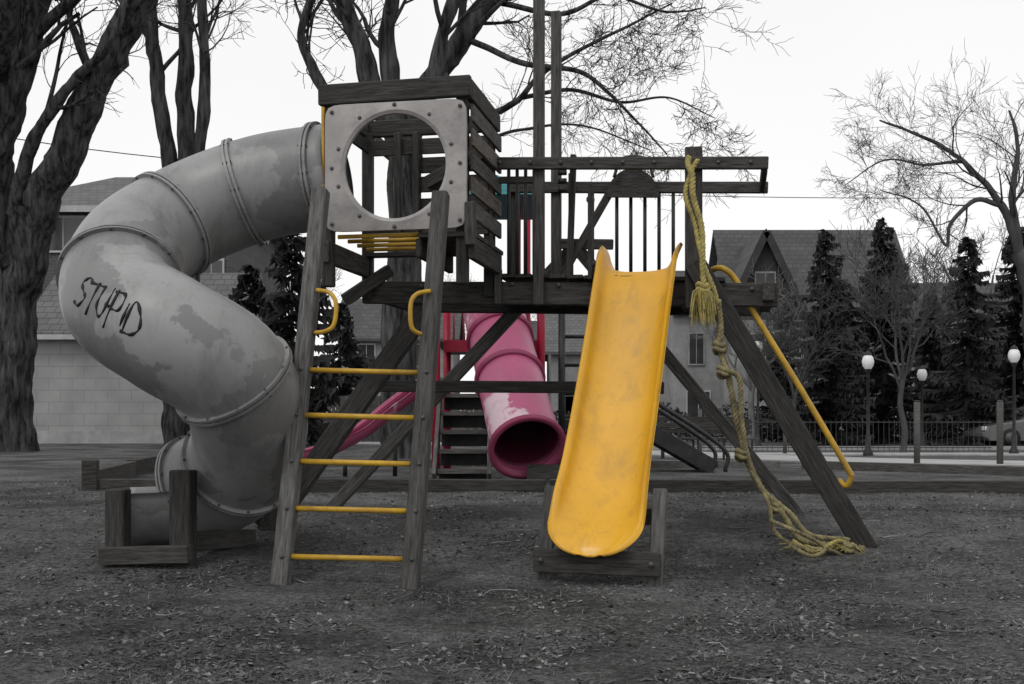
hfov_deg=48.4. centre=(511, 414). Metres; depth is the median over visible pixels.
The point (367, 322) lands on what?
roof front
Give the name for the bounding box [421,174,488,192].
back slat
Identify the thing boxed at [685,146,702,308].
wooden post
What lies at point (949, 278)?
bare tree
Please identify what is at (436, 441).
stair stringer
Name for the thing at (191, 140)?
bare tree
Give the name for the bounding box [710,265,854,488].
yellow hand rail
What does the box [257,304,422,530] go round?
support beam
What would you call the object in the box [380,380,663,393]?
cross beam
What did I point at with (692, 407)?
window pane
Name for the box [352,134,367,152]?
slat
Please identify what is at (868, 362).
street lamp
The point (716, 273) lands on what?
roof front
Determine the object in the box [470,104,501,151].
side slat
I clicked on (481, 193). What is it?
side slat
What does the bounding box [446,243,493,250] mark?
floor board
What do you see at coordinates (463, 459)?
step riser
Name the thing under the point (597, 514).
yellow slide
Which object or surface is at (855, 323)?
spruce tree
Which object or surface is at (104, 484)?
timber edging
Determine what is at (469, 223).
corner block
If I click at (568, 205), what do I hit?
board rear
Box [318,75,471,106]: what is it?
cabin top front
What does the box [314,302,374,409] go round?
spruce tree
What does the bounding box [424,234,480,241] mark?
floor board
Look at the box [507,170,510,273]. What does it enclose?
baluster
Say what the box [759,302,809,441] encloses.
spruce tree
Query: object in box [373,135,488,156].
back slat
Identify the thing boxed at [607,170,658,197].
arched board
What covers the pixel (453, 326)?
guard bar
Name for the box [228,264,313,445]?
spruce tree
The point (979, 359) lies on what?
spruce tree
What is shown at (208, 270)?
window pane
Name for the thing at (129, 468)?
timber edging
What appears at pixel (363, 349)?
window pane
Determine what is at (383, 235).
entrance bar
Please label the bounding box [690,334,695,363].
window pane
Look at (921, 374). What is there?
street lamp
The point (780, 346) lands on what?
bare tree
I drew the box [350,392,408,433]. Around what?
wave slide rim
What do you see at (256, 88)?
sky
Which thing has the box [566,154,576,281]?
board
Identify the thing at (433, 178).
back diag
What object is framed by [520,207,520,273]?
post
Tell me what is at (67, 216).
window frame
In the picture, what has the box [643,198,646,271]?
baluster
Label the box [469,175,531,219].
canopy roof
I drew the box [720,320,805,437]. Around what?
gable wall block
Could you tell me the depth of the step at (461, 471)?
14.06 m
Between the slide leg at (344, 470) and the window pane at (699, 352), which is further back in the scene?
the window pane at (699, 352)
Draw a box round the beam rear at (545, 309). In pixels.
[406,304,760,315]
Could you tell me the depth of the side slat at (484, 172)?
7.77 m
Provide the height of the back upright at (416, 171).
0.820 m
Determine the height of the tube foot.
0.240 m
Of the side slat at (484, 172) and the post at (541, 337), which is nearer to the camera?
the side slat at (484, 172)
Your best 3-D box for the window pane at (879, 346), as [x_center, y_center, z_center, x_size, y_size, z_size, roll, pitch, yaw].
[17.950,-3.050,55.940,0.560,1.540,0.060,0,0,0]
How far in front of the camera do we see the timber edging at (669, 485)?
11.74 m
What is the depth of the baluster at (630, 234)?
8.76 m
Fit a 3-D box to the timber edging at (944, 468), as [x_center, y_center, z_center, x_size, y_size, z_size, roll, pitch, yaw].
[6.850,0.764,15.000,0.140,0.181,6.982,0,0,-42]
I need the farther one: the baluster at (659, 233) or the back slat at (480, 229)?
the baluster at (659, 233)
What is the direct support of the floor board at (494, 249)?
on the floor joist at (482, 254)
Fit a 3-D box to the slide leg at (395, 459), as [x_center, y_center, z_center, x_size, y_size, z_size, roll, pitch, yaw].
[-1.532,0.545,14.900,0.060,0.550,0.058,0,0,0]
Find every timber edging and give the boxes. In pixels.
[98,479,155,490]
[99,455,157,478]
[309,478,1023,493]
[327,459,779,468]
[801,461,1023,475]
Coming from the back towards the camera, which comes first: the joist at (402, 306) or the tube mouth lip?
the tube mouth lip
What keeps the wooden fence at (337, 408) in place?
on the ground
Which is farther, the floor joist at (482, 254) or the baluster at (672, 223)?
the baluster at (672, 223)
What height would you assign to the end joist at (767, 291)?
0.130 m
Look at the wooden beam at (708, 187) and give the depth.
8.68 m
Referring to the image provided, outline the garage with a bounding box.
[32,273,276,443]
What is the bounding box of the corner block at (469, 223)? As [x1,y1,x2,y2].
[464,201,475,245]
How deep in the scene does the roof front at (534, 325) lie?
70.97 m
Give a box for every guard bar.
[453,313,454,339]
[463,315,464,339]
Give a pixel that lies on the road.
(818, 444)
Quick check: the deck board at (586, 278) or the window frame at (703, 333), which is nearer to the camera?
the deck board at (586, 278)
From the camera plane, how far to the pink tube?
13.74 m
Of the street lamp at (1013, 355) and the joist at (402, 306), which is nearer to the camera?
the joist at (402, 306)
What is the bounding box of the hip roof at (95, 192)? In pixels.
[61,177,278,243]
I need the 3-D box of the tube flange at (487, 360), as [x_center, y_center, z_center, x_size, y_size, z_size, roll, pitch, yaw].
[-0.025,-0.440,14.300,0.899,0.767,0.602,0,0,0]
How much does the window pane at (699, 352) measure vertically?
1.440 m
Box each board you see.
[418,231,477,239]
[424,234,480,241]
[446,236,484,243]
[446,239,487,245]
[446,241,490,247]
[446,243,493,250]
[446,245,497,252]
[501,273,521,281]
[515,273,532,281]
[532,274,553,281]
[549,274,566,281]
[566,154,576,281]
[567,274,586,281]
[584,275,593,281]
[588,183,593,281]
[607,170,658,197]
[674,276,684,281]
[715,230,768,332]
[717,277,725,282]
[764,230,807,316]
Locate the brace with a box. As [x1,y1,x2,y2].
[341,265,393,304]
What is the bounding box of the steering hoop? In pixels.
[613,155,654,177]
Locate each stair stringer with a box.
[432,377,442,478]
[487,436,491,478]
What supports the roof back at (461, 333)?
on the wall at (455, 359)
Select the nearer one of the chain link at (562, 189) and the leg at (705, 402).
the chain link at (562, 189)
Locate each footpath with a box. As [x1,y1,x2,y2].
[306,442,1023,455]
[652,450,1023,465]
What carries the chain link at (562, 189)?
hanging from the chain link at (562, 180)
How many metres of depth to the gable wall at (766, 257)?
54.00 m
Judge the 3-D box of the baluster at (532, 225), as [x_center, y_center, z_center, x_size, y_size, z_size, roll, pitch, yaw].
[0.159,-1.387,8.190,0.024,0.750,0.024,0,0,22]
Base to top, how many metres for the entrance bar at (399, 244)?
0.029 m
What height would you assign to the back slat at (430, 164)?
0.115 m
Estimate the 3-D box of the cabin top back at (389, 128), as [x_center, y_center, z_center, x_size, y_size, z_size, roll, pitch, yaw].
[-0.599,-2.130,8.409,1.040,0.120,0.050,0,0,11]
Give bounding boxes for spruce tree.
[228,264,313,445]
[259,234,347,445]
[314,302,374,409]
[759,229,884,445]
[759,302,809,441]
[814,283,912,442]
[821,217,952,444]
[904,293,964,438]
[907,236,1023,445]
[971,226,1023,420]
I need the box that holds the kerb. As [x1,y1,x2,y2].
[653,446,1023,449]
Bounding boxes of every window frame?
[49,215,86,252]
[211,258,224,272]
[357,343,375,358]
[686,390,710,415]
[688,332,704,364]
[754,271,775,282]
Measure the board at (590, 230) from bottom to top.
0.680 m
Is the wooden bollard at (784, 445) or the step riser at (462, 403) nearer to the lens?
the step riser at (462, 403)
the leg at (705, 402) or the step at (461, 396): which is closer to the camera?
the leg at (705, 402)
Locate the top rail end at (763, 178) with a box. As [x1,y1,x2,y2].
[759,169,767,191]
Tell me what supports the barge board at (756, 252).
attached to the gable wall block at (724, 396)
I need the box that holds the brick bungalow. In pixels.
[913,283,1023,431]
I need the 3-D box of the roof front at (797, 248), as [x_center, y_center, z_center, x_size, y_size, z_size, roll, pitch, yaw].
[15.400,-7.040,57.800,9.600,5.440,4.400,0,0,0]
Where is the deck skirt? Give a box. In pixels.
[443,340,536,351]
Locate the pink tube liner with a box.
[494,421,557,465]
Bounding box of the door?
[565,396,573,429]
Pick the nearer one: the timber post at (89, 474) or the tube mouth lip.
the timber post at (89, 474)
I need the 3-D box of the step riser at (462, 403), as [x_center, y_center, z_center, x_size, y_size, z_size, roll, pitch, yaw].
[-0.620,-0.160,15.460,0.600,0.180,0.030,0,0,0]
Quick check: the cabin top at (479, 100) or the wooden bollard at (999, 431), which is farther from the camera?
the wooden bollard at (999, 431)
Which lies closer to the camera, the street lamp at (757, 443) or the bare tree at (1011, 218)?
the street lamp at (757, 443)
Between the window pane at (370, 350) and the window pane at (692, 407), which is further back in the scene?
the window pane at (370, 350)
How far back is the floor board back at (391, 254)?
8.36 m
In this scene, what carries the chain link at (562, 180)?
hanging from the chain link at (562, 172)
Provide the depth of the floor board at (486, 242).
7.78 m
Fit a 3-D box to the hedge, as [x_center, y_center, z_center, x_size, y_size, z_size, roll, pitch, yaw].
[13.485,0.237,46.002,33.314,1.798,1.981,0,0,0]
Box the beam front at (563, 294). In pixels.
[362,281,778,306]
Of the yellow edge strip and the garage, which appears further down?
the garage
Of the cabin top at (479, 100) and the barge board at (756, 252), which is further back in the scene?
the barge board at (756, 252)
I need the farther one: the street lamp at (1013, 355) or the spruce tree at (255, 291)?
the street lamp at (1013, 355)
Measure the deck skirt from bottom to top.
0.160 m
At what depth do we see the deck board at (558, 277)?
8.17 m
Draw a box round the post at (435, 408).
[432,334,439,475]
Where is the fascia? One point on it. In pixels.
(76, 208)
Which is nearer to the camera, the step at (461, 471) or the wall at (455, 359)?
the step at (461, 471)
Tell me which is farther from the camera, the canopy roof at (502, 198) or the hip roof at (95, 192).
the hip roof at (95, 192)
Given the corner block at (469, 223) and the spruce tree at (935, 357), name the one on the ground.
the spruce tree at (935, 357)
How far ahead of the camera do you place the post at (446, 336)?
15.86 m
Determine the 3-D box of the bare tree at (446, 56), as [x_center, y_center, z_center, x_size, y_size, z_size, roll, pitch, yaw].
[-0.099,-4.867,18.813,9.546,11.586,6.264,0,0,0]
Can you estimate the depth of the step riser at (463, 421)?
15.16 m
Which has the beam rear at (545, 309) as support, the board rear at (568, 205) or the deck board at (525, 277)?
the deck board at (525, 277)
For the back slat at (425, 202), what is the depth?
8.27 m
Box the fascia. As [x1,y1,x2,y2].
[60,205,97,211]
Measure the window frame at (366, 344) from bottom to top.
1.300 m
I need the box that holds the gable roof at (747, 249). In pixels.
[713,228,766,335]
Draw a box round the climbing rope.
[683,155,865,557]
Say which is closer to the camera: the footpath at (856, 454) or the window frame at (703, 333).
the footpath at (856, 454)
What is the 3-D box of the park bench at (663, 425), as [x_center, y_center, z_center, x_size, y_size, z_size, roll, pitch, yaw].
[3.910,0.488,24.551,1.600,0.926,0.604,0,0,11]
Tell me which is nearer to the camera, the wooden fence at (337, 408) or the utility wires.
the wooden fence at (337, 408)
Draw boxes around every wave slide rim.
[305,392,405,451]
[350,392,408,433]
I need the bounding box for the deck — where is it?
[440,342,536,354]
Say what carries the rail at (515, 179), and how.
attached to the wooden post at (538, 151)
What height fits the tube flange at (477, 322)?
0.749 m
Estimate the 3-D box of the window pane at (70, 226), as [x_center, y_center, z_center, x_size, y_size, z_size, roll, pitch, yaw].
[-15.350,-6.350,39.940,0.760,1.140,0.060,0,0,0]
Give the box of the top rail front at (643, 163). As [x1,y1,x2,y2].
[498,156,768,169]
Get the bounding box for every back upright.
[394,132,402,242]
[413,131,420,232]
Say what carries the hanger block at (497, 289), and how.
attached to the beam front at (563, 294)
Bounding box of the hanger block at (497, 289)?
[494,269,501,304]
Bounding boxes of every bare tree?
[0,0,194,451]
[107,0,270,445]
[257,0,790,458]
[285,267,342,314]
[444,273,474,336]
[686,257,852,442]
[730,271,859,408]
[812,207,978,452]
[815,40,1023,372]
[856,173,1023,432]
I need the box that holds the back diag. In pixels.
[424,149,483,187]
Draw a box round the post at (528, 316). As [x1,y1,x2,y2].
[523,220,530,323]
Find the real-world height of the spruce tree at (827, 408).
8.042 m
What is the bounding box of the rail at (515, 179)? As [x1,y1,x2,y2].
[499,176,532,183]
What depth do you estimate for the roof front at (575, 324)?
65.78 m
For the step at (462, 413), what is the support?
attached to the stair stringer at (489, 469)
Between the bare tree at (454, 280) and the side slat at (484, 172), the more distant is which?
the bare tree at (454, 280)
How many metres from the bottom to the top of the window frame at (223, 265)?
1.200 m
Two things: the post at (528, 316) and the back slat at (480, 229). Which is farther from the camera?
the post at (528, 316)
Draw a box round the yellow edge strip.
[321,107,324,186]
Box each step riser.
[439,474,486,478]
[440,453,486,465]
[442,434,487,445]
[443,415,486,427]
[444,398,482,409]
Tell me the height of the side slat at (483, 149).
0.112 m
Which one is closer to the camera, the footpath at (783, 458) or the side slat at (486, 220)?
the side slat at (486, 220)
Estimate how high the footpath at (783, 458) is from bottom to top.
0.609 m
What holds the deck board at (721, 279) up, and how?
on the beam rear at (545, 309)
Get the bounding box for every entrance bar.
[338,232,418,238]
[347,237,417,243]
[357,242,415,247]
[366,246,415,251]
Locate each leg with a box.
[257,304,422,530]
[325,249,566,506]
[343,458,346,476]
[393,449,396,475]
[577,249,804,513]
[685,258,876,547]
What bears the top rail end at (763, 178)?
attached to the wooden beam at (708, 187)
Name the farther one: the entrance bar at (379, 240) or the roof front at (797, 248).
the roof front at (797, 248)
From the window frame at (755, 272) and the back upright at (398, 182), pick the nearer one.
the back upright at (398, 182)
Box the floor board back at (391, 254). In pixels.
[364,251,415,257]
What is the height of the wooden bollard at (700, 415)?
1.323 m
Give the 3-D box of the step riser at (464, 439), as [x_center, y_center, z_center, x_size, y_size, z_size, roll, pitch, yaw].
[-0.620,0.320,14.900,0.600,0.180,0.030,0,0,0]
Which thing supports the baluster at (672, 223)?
on the deck board
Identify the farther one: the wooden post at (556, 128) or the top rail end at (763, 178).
the wooden post at (556, 128)
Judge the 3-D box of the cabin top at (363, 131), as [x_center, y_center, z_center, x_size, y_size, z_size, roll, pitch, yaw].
[-1.175,-2.130,8.046,0.045,0.130,0.872,0,0,11]
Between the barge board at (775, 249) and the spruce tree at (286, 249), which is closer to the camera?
the spruce tree at (286, 249)
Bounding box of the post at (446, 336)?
[443,313,450,468]
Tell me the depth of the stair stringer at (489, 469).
14.04 m
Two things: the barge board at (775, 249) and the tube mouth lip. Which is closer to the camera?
the tube mouth lip
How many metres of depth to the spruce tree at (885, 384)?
42.74 m
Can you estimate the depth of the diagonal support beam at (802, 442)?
7.76 m
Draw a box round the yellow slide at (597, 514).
[533,242,682,585]
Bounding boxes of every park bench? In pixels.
[657,416,730,459]
[687,419,758,449]
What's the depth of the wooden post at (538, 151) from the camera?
8.16 m
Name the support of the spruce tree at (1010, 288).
on the ground
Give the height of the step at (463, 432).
0.050 m
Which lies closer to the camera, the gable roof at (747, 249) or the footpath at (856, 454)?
the footpath at (856, 454)
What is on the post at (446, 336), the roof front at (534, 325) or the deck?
the deck
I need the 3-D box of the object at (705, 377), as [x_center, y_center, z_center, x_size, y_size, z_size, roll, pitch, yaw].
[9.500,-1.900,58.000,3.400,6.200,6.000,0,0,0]
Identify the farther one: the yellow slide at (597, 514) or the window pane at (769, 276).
the window pane at (769, 276)
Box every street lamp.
[754,337,762,445]
[862,351,873,455]
[917,365,926,445]
[1008,345,1019,453]
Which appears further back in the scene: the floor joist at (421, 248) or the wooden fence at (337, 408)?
the wooden fence at (337, 408)
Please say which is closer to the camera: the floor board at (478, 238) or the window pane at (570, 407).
the floor board at (478, 238)
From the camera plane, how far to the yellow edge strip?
7.57 m
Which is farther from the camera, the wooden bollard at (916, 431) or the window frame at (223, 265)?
the window frame at (223, 265)
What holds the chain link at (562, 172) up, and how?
attached to the top rail front at (643, 163)
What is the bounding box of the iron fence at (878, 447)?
[677,420,991,450]
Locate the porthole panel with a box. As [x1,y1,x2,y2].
[325,99,466,231]
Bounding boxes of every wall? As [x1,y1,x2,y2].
[0,212,280,332]
[338,341,459,410]
[547,354,580,422]
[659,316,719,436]
[740,241,803,319]
[806,327,913,435]
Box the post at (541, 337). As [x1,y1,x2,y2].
[537,314,544,369]
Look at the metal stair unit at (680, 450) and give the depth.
15.97 m
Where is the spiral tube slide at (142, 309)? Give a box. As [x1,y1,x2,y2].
[56,121,353,567]
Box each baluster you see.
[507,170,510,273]
[515,170,518,273]
[524,170,526,273]
[532,170,532,273]
[615,198,618,270]
[629,198,632,271]
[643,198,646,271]
[657,193,660,269]
[671,193,674,259]
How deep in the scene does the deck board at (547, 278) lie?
8.22 m
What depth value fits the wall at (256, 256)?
42.43 m
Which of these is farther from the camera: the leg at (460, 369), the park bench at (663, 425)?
the park bench at (663, 425)
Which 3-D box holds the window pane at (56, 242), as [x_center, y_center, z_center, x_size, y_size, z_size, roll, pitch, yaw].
[-16.150,-6.350,39.940,0.760,1.140,0.060,0,0,0]
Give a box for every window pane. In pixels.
[50,218,61,249]
[63,218,84,247]
[203,264,210,272]
[212,260,221,272]
[358,345,365,356]
[367,345,373,362]
[566,395,572,412]
[688,392,697,416]
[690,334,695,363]
[697,334,702,363]
[699,392,709,416]
[756,273,764,282]
[766,273,773,280]
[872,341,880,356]
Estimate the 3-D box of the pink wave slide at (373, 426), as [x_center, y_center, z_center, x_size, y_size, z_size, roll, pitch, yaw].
[-1.874,0.067,14.665,1.954,1.123,0.453,0,0,-33]
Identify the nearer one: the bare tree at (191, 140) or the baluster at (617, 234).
the baluster at (617, 234)
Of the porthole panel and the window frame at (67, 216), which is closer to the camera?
the porthole panel
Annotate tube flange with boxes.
[466,313,533,350]
[474,348,545,398]
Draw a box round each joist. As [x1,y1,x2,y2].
[323,241,368,277]
[385,304,407,309]
[416,238,452,273]
[468,238,501,273]
[760,281,773,311]
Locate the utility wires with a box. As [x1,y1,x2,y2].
[17,138,1023,197]
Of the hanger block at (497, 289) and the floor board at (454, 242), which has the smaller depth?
the floor board at (454, 242)
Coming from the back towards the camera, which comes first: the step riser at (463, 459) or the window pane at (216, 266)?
the window pane at (216, 266)
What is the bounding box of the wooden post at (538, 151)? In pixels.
[533,0,544,305]
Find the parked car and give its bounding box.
[964,405,1023,445]
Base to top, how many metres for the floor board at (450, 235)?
0.030 m
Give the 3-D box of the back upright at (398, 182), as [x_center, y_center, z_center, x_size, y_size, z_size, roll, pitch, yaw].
[-0.834,-1.660,8.357,0.050,0.820,0.070,0,0,11]
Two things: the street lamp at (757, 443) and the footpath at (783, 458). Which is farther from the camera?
the street lamp at (757, 443)
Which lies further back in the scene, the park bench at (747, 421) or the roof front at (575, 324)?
the roof front at (575, 324)
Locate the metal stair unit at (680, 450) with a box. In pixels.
[558,314,729,472]
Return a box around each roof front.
[337,298,461,340]
[531,321,536,339]
[545,314,587,353]
[670,271,733,315]
[713,230,921,326]
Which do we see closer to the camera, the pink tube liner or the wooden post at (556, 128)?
the wooden post at (556, 128)
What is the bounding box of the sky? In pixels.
[13,0,1023,411]
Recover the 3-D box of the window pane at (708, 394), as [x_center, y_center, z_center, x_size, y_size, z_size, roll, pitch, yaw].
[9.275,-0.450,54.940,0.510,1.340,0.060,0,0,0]
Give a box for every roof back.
[460,313,462,339]
[709,234,716,266]
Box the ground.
[0,424,1023,683]
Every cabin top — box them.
[359,125,367,135]
[467,80,498,130]
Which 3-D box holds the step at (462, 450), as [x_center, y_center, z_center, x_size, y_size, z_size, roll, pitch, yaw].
[-0.620,0.460,14.480,0.620,0.050,0.280,0,0,0]
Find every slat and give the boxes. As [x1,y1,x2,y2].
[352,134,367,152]
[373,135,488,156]
[373,222,488,233]
[421,157,488,173]
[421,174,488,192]
[421,197,488,211]
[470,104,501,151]
[470,128,501,173]
[470,152,501,195]
[470,176,501,216]
[470,201,501,238]
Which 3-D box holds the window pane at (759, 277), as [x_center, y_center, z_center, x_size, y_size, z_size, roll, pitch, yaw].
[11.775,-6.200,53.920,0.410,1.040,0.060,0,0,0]
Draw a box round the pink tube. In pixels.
[463,281,559,471]
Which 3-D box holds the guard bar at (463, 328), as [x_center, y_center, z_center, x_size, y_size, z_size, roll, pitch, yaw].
[-0.724,-1.400,17.100,0.028,0.900,0.024,0,0,0]
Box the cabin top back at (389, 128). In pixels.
[368,115,499,137]
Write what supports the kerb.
on the ground
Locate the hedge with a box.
[456,400,981,441]
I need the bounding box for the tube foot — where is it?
[527,464,559,482]
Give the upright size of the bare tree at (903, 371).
7.167 m
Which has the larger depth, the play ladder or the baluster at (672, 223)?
the baluster at (672, 223)
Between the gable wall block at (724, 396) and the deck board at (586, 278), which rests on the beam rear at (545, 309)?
the deck board at (586, 278)
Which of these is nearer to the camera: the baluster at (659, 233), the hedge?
the baluster at (659, 233)
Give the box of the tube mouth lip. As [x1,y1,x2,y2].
[488,414,565,478]
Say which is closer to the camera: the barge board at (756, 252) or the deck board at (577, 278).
the deck board at (577, 278)
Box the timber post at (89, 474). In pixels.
[81,460,98,490]
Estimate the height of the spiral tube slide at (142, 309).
3.011 m
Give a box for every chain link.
[558,170,566,175]
[558,178,566,183]
[558,187,566,191]
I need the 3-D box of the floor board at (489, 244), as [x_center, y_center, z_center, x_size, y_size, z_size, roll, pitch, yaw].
[-0.341,-1.180,7.890,0.385,0.030,0.098,0,0,11]
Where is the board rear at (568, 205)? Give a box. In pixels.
[568,173,573,274]
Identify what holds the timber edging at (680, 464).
on the ground
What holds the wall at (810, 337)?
on the ground
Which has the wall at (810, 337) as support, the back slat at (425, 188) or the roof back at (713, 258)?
the roof back at (713, 258)
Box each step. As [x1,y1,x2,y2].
[437,469,486,473]
[438,449,487,452]
[440,430,487,433]
[441,412,483,414]
[444,394,478,397]
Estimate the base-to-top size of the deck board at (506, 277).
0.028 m
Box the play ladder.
[270,187,449,588]
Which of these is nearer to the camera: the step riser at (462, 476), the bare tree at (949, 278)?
the step riser at (462, 476)
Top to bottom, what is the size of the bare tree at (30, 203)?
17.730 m
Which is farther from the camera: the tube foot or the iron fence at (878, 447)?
the iron fence at (878, 447)
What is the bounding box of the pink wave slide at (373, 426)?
[303,379,416,458]
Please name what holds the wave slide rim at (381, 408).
on the pink wave slide at (373, 426)
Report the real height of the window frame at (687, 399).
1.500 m
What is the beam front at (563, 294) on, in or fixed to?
attached to the support beam at (368, 388)
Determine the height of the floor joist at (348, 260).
0.145 m
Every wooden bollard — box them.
[698,409,701,451]
[783,433,786,453]
[914,400,919,462]
[997,400,1002,463]
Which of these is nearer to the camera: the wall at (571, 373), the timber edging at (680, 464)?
the timber edging at (680, 464)
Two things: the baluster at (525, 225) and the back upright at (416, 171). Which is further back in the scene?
the back upright at (416, 171)
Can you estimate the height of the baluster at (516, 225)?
0.750 m
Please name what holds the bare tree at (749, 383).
on the ground
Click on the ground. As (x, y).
(48, 464)
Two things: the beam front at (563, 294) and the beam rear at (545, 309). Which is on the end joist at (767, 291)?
the beam rear at (545, 309)
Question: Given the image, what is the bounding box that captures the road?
[685,442,1023,445]
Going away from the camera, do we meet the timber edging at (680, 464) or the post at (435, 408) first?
the post at (435, 408)
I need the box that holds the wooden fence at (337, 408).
[313,396,481,441]
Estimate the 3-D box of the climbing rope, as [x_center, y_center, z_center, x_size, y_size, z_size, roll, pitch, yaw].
[1.730,-0.421,7.517,1.196,2.748,0.499,0,0,11]
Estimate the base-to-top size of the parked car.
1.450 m

